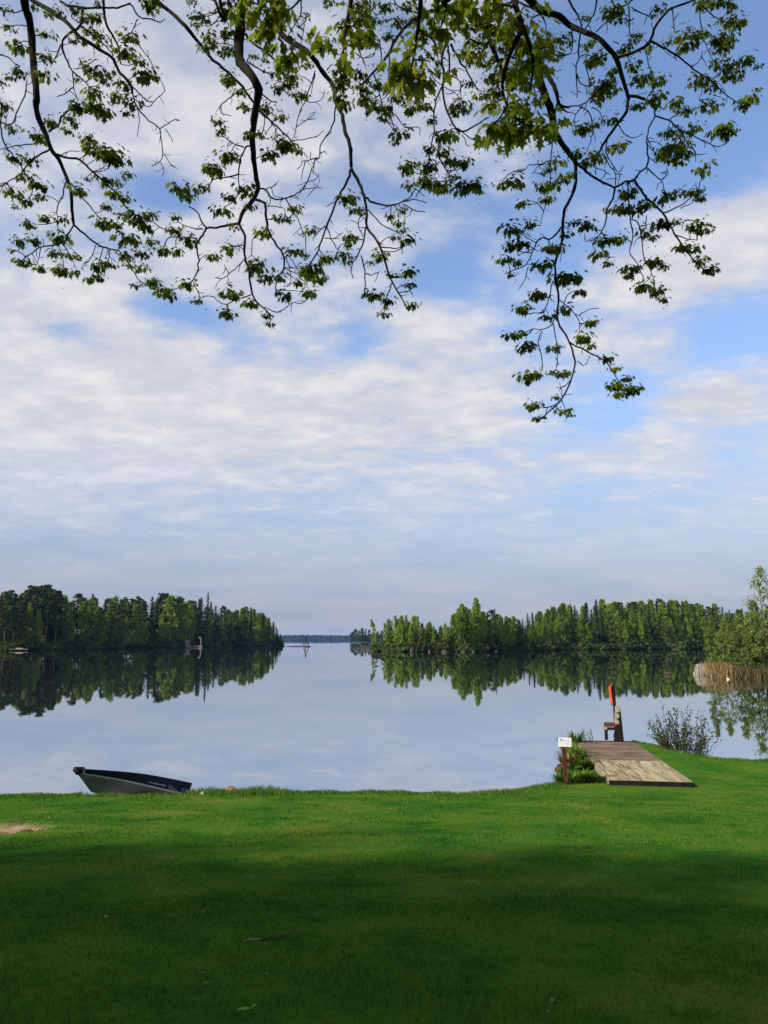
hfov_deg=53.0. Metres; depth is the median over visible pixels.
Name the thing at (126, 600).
alder tree
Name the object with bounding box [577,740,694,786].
dock
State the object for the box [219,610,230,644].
spruce tree
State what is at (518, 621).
birch tree
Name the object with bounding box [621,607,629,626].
birch tree
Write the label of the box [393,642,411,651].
bush
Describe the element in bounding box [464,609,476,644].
birch tree
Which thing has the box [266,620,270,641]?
alder tree
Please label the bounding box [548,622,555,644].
alder tree
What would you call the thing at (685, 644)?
bush
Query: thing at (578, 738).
grass tuft
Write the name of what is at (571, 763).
dry grass clump
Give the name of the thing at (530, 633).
birch tree
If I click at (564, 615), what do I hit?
birch tree
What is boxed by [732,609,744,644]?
alder tree
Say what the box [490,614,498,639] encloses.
alder tree
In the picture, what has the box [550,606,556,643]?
birch tree
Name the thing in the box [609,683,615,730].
flag pole
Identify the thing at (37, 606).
pine tree
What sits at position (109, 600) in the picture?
pine tree
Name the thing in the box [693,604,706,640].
birch tree
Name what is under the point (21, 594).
alder tree
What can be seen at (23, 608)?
pine tree
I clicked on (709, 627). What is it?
willow tree
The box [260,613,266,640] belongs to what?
birch tree
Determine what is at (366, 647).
headland
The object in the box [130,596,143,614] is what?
pine tree
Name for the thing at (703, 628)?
birch tree
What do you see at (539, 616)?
birch tree
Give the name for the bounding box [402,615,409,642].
young birch tree
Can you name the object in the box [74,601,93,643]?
birch tree
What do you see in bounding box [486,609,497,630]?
pine tree
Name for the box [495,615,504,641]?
birch tree
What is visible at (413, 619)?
birch tree
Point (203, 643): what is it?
bush
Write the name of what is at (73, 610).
spruce tree
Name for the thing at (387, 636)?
birch tree
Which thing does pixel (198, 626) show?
alder tree
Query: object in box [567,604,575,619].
birch tree
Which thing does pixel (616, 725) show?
bench
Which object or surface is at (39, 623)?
birch tree
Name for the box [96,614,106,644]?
birch tree
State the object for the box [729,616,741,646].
alder tree
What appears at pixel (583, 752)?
leafy weed
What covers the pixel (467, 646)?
bush
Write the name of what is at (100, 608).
alder tree
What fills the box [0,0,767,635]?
sky
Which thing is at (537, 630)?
birch tree
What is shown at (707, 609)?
pine tree
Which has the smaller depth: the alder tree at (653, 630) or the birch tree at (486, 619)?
the birch tree at (486, 619)
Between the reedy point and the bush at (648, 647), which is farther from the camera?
the bush at (648, 647)
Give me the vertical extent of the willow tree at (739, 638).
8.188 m
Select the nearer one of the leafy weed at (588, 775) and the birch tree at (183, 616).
the leafy weed at (588, 775)
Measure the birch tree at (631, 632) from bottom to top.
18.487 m
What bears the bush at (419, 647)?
on the headland at (366, 647)
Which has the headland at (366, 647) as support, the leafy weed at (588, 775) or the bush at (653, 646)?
the bush at (653, 646)
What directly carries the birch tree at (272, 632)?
on the headland at (122, 643)
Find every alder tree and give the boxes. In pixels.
[11,592,34,640]
[29,588,48,636]
[42,591,57,642]
[95,606,106,636]
[103,601,118,642]
[109,602,125,643]
[119,599,124,641]
[123,597,128,639]
[137,600,153,642]
[160,608,174,641]
[175,596,184,632]
[193,612,202,641]
[205,609,216,642]
[212,615,221,644]
[222,611,232,640]
[226,612,236,642]
[232,611,238,629]
[239,614,249,642]
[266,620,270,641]
[352,629,358,641]
[360,628,364,641]
[366,630,371,640]
[418,627,426,643]
[437,627,442,640]
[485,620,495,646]
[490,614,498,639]
[516,625,523,644]
[522,627,529,640]
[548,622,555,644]
[553,607,564,643]
[570,621,580,643]
[591,616,598,643]
[604,616,615,642]
[625,602,632,625]
[627,601,643,639]
[644,621,652,639]
[650,613,659,641]
[658,620,670,642]
[674,615,683,640]
[689,603,695,641]
[692,621,701,642]
[711,619,718,645]
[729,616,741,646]
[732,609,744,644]
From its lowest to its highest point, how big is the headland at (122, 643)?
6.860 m
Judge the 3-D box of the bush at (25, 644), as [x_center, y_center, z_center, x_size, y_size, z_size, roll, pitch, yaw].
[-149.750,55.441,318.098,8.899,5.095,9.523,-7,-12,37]
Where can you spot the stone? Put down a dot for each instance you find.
(230, 787)
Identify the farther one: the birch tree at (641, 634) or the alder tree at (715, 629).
the alder tree at (715, 629)
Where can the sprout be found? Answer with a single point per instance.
(244, 1008)
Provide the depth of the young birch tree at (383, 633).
300.88 m
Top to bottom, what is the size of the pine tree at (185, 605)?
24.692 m
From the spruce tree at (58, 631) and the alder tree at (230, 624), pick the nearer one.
the spruce tree at (58, 631)
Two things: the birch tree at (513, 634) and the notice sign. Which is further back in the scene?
the birch tree at (513, 634)
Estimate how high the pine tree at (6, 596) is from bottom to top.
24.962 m
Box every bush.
[0,641,20,650]
[0,646,9,649]
[3,644,16,650]
[18,640,33,649]
[170,639,185,647]
[196,639,206,646]
[275,640,284,645]
[370,640,384,651]
[379,641,396,651]
[383,642,395,651]
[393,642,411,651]
[405,641,425,651]
[426,642,440,651]
[432,639,458,651]
[453,644,465,651]
[458,643,473,651]
[468,641,482,651]
[481,641,489,651]
[481,641,497,649]
[494,640,507,650]
[528,639,542,650]
[534,640,548,649]
[540,640,555,649]
[555,643,565,649]
[565,643,574,649]
[571,641,588,649]
[590,644,599,649]
[594,642,609,649]
[608,639,626,649]
[621,641,632,649]
[628,639,644,648]
[641,639,658,648]
[641,641,651,649]
[666,641,681,648]
[678,640,689,648]
[686,642,694,648]
[691,640,707,648]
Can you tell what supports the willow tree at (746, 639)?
on the reedy point
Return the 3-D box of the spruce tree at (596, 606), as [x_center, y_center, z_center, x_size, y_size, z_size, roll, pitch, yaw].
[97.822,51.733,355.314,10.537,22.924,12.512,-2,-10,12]
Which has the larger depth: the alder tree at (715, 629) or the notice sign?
the alder tree at (715, 629)
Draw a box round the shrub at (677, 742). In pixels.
[647,704,721,754]
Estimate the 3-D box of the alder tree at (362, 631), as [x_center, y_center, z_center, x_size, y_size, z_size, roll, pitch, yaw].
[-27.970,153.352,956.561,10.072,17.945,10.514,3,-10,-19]
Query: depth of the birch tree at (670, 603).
411.06 m
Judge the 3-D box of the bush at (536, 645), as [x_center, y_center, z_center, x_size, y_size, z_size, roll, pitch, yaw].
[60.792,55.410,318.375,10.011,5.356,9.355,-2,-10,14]
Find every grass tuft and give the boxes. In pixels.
[548,767,567,783]
[556,742,589,764]
[565,730,590,745]
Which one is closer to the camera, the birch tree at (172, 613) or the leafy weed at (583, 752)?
the leafy weed at (583, 752)
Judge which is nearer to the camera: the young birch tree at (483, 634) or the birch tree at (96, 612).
the young birch tree at (483, 634)
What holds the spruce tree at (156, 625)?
on the headland at (122, 643)
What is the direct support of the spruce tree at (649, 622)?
on the headland at (366, 647)
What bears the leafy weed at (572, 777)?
on the lawn at (13, 827)
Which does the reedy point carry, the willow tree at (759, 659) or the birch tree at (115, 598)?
the willow tree at (759, 659)
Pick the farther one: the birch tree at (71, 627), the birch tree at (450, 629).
the birch tree at (71, 627)
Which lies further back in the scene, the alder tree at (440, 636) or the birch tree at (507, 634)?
the birch tree at (507, 634)
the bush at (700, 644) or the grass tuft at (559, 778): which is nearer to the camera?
the grass tuft at (559, 778)
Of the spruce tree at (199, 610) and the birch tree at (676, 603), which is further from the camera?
the spruce tree at (199, 610)
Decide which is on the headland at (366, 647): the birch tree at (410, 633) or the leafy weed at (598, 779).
the birch tree at (410, 633)
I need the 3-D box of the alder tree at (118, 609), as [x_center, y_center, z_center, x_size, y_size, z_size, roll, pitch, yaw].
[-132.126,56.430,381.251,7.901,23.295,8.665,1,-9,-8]
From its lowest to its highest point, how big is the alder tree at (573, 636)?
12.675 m
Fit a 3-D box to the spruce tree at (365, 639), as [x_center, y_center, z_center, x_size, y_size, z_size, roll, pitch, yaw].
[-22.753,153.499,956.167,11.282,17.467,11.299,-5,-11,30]
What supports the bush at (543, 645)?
on the headland at (366, 647)
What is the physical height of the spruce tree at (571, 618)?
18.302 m
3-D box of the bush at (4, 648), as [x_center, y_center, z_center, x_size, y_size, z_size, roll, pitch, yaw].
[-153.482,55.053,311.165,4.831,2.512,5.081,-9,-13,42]
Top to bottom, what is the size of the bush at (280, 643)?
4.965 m
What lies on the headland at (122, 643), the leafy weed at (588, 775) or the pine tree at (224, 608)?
the pine tree at (224, 608)
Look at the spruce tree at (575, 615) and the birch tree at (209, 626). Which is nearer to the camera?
the spruce tree at (575, 615)
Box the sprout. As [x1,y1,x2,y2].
[237,1004,255,1019]
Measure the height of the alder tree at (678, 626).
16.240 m
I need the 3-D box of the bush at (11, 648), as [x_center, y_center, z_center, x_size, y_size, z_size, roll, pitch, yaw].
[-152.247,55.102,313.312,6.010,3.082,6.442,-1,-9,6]
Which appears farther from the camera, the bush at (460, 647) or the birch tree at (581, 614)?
the birch tree at (581, 614)
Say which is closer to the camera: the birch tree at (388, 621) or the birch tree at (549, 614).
the birch tree at (388, 621)
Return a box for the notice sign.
[558,737,570,784]
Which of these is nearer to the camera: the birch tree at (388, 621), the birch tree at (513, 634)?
the birch tree at (388, 621)
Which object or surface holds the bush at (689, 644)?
on the headland at (366, 647)
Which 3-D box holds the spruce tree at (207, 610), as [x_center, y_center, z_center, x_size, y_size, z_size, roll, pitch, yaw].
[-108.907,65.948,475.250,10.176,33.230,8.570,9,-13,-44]
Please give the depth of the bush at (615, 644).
342.09 m
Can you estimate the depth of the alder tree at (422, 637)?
291.52 m
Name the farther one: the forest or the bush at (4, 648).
the forest
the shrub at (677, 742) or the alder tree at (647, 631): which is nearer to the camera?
the shrub at (677, 742)
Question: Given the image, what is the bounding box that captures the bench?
[603,706,623,740]
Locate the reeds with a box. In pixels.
[700,660,767,678]
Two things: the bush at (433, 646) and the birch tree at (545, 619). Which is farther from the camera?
the birch tree at (545, 619)
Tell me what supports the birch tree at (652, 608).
on the headland at (366, 647)
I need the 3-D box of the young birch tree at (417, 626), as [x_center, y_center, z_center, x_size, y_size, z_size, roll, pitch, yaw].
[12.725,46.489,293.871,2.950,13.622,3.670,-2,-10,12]
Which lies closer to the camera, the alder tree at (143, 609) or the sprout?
the sprout
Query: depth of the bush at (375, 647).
295.65 m
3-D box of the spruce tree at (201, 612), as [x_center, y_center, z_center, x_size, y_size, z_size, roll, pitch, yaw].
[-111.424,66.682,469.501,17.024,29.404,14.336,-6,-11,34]
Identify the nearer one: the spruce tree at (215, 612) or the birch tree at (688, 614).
the birch tree at (688, 614)
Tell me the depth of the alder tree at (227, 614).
481.37 m
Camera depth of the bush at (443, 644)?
288.15 m
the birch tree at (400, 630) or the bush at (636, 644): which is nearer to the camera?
the birch tree at (400, 630)
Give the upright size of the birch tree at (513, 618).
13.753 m
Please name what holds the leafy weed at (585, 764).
on the lawn at (13, 827)
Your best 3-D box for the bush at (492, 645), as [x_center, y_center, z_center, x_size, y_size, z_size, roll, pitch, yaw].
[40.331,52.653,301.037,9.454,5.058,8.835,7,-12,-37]
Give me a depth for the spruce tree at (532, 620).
336.13 m
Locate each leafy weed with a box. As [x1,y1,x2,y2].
[555,770,591,782]
[561,767,604,782]
[576,757,604,769]
[577,748,592,759]
[582,773,607,782]
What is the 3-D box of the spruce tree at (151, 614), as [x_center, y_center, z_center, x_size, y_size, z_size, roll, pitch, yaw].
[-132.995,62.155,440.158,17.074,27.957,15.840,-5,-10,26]
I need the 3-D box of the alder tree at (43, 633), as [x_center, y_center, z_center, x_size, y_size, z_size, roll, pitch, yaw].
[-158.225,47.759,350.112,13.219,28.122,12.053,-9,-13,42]
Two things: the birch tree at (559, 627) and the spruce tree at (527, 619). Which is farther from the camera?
the spruce tree at (527, 619)
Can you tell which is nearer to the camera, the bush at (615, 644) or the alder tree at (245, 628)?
the bush at (615, 644)
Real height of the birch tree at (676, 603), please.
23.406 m
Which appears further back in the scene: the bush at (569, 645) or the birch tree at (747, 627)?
the birch tree at (747, 627)
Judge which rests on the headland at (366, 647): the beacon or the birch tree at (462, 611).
the birch tree at (462, 611)
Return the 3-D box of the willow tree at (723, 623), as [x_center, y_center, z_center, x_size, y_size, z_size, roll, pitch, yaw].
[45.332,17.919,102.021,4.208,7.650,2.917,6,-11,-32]
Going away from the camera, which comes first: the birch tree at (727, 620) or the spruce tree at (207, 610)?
the birch tree at (727, 620)
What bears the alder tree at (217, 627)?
on the headland at (122, 643)
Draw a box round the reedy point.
[704,666,767,678]
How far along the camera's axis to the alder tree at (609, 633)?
346.90 m
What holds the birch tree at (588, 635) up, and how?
on the headland at (366, 647)
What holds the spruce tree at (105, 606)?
on the headland at (122, 643)
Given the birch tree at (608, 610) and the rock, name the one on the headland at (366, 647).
the birch tree at (608, 610)
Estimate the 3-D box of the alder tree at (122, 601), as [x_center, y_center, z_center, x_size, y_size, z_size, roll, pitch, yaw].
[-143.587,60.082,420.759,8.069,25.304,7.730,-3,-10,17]
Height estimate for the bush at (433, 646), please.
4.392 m
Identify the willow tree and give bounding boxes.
[704,615,722,667]
[708,619,739,664]
[728,613,749,668]
[734,565,767,668]
[734,633,760,669]
[739,599,767,666]
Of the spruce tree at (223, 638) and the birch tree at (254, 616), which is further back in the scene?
the birch tree at (254, 616)
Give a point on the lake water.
(336, 714)
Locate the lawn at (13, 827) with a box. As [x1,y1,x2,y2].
[0,742,767,1023]
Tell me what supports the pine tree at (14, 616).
on the headland at (122, 643)
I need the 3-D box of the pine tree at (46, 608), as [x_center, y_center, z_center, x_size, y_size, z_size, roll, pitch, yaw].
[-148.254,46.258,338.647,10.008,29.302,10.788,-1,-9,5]
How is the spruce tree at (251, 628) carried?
on the headland at (122, 643)
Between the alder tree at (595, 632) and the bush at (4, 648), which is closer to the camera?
the bush at (4, 648)
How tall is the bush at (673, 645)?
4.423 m
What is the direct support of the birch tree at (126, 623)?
on the headland at (122, 643)
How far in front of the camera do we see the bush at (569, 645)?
334.18 m
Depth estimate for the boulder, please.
106.83 m
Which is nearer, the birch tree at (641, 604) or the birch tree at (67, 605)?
the birch tree at (67, 605)
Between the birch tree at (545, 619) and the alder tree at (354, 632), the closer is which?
the birch tree at (545, 619)
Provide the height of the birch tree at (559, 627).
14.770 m
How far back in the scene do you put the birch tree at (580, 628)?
341.55 m
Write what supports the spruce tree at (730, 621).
on the headland at (366, 647)
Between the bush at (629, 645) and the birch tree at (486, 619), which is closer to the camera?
the birch tree at (486, 619)
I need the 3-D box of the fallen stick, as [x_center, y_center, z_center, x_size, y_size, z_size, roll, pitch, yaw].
[-0.843,3.322,6.013,0.506,0.029,0.155,7,-11,-35]
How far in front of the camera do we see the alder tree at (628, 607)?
394.78 m
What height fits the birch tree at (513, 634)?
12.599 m
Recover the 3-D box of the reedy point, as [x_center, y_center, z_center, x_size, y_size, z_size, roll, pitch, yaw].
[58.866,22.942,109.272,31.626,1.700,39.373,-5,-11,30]
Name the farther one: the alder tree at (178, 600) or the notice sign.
the alder tree at (178, 600)
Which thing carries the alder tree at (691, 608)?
on the headland at (366, 647)
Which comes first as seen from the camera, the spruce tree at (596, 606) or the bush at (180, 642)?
the spruce tree at (596, 606)
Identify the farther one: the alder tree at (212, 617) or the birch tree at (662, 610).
the alder tree at (212, 617)
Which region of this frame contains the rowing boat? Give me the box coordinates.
[73,767,191,794]
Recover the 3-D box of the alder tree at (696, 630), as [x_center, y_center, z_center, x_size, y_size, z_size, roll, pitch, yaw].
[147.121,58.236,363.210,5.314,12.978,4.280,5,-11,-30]
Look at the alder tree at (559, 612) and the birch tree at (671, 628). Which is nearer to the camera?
the alder tree at (559, 612)
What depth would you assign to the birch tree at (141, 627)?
396.94 m
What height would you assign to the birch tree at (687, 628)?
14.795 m
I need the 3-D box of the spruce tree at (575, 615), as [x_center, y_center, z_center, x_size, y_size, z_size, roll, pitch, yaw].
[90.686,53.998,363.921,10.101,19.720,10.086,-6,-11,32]
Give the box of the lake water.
[0,639,767,795]
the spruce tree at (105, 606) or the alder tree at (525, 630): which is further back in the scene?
the spruce tree at (105, 606)
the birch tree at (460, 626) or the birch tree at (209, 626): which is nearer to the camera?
the birch tree at (460, 626)
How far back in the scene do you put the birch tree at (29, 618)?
325.02 m
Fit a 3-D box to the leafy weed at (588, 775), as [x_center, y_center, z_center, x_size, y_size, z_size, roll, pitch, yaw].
[6.168,8.227,23.926,1.340,0.407,1.342,6,-11,-31]
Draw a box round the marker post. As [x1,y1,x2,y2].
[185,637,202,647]
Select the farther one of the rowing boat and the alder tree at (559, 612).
the alder tree at (559, 612)
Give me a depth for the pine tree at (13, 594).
360.62 m
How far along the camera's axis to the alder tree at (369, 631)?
955.68 m
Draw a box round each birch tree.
[0,600,15,643]
[21,602,38,642]
[31,610,45,644]
[55,594,78,629]
[66,613,76,642]
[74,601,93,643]
[80,597,107,643]
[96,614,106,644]
[104,595,124,641]
[122,616,130,644]
[128,605,140,644]
[135,616,145,644]
[154,617,167,641]
[159,595,181,641]
[171,603,191,641]
[185,604,197,641]
[205,611,211,643]
[235,608,250,640]
[244,606,249,621]
[247,609,259,640]
[254,613,261,640]
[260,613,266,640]
[263,618,275,641]
[271,622,275,641]
[370,619,378,643]
[380,623,386,641]
[383,619,391,637]
[385,623,392,643]
[391,615,398,642]
[395,621,405,644]
[397,616,405,640]
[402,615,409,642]
[406,624,415,643]
[410,616,419,641]
[414,616,419,643]
[424,622,431,642]
[424,623,430,644]
[430,626,435,643]
[442,625,451,645]
[448,613,457,643]
[452,614,466,644]
[456,603,470,642]
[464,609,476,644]
[471,598,483,643]
[475,612,491,638]
[479,612,487,642]
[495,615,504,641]
[502,616,512,644]
[506,617,512,645]
[510,620,517,646]
[511,616,521,641]
[515,619,525,637]
[526,624,535,640]
[532,620,542,643]
[534,611,546,639]
[540,612,553,641]
[541,609,554,640]
[541,624,550,642]
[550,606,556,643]
[554,603,570,634]
[554,616,568,644]
[561,618,571,643]
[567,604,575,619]
[574,617,586,640]
[579,605,585,634]
[584,623,593,643]
[592,599,609,640]
[601,603,616,642]
[610,601,619,634]
[612,611,623,640]
[620,619,630,642]
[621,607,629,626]
[626,611,636,640]
[633,600,647,626]
[634,607,646,640]
[634,612,645,640]
[645,599,658,642]
[655,600,676,642]
[665,619,678,642]
[666,600,672,614]
[667,600,684,629]
[670,605,682,638]
[681,604,697,642]
[682,618,693,641]
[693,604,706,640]
[699,616,709,640]
[705,603,723,628]
[720,616,730,646]
[724,612,733,642]
[741,616,752,643]
[752,612,764,645]
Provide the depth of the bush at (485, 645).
295.36 m
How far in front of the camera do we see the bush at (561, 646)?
331.18 m
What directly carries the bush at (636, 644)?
on the headland at (366, 647)
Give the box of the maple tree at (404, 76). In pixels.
[0,0,763,422]
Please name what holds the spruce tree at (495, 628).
on the headland at (366, 647)
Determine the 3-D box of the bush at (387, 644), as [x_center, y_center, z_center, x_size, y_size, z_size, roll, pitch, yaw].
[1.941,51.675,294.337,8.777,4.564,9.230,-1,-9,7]
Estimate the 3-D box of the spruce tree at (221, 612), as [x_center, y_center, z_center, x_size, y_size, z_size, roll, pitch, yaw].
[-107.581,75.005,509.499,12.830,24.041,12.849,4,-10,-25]
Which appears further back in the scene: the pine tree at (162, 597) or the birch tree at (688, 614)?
the pine tree at (162, 597)
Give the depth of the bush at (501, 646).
302.74 m
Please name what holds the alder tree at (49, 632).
on the headland at (122, 643)
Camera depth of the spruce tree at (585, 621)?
352.46 m
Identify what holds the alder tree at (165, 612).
on the headland at (122, 643)
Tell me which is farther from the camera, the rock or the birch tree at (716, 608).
the birch tree at (716, 608)
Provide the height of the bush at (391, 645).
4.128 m
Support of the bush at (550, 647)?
on the headland at (366, 647)
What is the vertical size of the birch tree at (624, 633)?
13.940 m
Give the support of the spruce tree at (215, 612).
on the headland at (122, 643)
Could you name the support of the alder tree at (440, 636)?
on the headland at (366, 647)
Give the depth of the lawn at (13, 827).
7.27 m
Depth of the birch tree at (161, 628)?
409.29 m
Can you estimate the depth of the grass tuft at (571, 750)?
27.80 m
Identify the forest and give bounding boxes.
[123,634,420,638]
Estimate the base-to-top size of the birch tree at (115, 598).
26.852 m
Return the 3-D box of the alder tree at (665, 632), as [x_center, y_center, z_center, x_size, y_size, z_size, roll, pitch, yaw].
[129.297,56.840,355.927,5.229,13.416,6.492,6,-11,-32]
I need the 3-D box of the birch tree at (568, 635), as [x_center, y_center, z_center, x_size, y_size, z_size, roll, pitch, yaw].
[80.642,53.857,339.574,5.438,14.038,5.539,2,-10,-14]
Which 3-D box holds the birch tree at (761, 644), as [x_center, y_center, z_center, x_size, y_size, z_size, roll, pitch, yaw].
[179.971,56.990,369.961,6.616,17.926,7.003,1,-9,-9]
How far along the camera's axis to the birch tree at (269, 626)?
527.46 m
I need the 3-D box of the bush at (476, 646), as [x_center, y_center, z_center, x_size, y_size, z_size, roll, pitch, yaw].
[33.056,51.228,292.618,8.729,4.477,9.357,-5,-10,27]
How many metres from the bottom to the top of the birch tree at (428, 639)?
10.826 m
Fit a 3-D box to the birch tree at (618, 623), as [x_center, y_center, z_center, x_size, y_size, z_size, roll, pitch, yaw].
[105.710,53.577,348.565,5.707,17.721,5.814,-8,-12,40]
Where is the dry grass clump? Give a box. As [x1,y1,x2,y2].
[555,752,582,770]
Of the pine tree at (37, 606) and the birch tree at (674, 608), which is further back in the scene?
the birch tree at (674, 608)
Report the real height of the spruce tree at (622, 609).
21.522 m
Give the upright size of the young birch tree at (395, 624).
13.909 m
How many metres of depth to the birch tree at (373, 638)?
324.07 m
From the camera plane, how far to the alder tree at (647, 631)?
352.26 m
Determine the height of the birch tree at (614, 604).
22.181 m
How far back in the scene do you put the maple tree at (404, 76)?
5.92 m
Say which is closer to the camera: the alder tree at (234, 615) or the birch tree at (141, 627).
the birch tree at (141, 627)
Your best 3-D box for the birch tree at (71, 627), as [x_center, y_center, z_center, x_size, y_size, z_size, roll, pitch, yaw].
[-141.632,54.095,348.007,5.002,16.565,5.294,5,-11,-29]
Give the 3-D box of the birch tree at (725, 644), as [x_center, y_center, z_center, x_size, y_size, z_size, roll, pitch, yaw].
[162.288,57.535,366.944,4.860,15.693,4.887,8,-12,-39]
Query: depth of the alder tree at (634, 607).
360.39 m
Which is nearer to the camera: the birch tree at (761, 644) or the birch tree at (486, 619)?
the birch tree at (486, 619)
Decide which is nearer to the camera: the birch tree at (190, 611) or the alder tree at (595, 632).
the alder tree at (595, 632)
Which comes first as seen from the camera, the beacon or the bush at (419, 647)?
the bush at (419, 647)
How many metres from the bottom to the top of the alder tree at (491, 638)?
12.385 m
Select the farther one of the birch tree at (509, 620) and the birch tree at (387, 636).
the birch tree at (509, 620)
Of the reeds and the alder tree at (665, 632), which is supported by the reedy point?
the reeds
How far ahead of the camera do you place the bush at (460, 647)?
286.49 m
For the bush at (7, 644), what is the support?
on the headland at (122, 643)
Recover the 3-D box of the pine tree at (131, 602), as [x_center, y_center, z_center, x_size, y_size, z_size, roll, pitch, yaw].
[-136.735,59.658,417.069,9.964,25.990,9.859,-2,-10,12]
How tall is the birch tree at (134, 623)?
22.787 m
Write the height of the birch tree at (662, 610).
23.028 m
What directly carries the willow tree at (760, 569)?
on the reedy point
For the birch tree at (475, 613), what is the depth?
301.46 m
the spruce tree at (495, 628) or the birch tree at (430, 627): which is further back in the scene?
the spruce tree at (495, 628)
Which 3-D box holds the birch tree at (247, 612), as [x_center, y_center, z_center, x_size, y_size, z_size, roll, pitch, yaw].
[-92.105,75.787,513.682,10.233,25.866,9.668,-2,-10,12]
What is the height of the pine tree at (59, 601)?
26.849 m
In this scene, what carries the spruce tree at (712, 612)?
on the headland at (366, 647)
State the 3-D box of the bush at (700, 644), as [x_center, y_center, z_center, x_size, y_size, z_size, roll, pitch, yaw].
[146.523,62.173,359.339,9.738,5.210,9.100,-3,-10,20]
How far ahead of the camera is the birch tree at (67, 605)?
365.57 m
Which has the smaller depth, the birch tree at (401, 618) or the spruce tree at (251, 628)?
the birch tree at (401, 618)
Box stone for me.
[225,786,235,792]
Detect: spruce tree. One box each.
[47,594,69,642]
[68,603,80,641]
[101,599,108,643]
[146,596,156,638]
[149,602,161,640]
[189,599,209,643]
[196,597,207,637]
[204,592,209,626]
[211,606,222,641]
[219,607,222,637]
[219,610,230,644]
[234,610,244,644]
[247,608,256,641]
[363,629,369,641]
[491,608,498,641]
[521,614,529,638]
[528,612,535,633]
[563,609,576,641]
[573,605,577,627]
[581,603,594,643]
[583,602,592,630]
[590,599,607,642]
[598,606,607,643]
[618,603,627,639]
[643,603,659,642]
[655,600,672,642]
[706,608,727,645]
[728,610,734,641]
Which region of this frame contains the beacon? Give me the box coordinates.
[301,636,310,646]
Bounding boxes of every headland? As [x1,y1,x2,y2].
[0,637,283,650]
[361,641,745,651]
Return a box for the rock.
[554,764,562,771]
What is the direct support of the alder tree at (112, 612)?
on the headland at (122, 643)
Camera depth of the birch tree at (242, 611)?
496.59 m
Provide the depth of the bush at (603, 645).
338.75 m
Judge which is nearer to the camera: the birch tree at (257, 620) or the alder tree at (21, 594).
the alder tree at (21, 594)
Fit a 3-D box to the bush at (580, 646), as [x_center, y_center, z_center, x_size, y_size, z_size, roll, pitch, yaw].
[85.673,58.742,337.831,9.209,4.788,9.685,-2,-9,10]
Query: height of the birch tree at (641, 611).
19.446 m
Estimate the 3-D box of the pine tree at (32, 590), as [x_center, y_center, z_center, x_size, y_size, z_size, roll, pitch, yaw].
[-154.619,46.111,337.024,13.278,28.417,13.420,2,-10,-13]
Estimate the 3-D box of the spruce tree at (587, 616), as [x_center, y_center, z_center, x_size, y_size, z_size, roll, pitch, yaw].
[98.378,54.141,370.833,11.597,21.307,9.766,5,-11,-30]
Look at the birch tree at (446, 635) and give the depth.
291.58 m
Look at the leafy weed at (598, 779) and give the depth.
23.56 m
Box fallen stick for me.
[243,928,299,941]
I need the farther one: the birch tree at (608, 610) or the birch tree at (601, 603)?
the birch tree at (601, 603)
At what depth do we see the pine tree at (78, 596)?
374.47 m
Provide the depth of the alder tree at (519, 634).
316.65 m
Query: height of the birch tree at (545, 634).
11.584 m
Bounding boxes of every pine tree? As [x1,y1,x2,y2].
[0,591,16,640]
[1,590,18,608]
[3,597,25,641]
[9,597,27,640]
[16,585,46,636]
[32,588,60,640]
[36,584,60,641]
[44,590,70,641]
[67,593,84,625]
[102,598,110,614]
[120,604,139,644]
[123,598,140,643]
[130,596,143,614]
[151,592,167,635]
[178,603,191,631]
[218,605,226,621]
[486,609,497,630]
[704,606,716,625]
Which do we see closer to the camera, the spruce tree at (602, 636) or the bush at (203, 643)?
the spruce tree at (602, 636)
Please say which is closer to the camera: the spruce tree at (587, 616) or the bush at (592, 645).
the bush at (592, 645)
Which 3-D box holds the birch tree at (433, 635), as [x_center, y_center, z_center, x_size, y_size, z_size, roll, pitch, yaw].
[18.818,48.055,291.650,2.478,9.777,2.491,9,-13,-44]
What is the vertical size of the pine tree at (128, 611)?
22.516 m
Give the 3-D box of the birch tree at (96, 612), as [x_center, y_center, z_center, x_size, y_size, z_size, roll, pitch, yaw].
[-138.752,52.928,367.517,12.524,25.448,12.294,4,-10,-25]
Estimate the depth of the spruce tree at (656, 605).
390.59 m
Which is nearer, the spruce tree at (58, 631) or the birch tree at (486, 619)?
the birch tree at (486, 619)
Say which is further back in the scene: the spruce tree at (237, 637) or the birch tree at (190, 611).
the spruce tree at (237, 637)
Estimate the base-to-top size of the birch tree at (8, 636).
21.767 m
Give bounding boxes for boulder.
[693,663,708,674]
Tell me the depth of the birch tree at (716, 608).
392.12 m

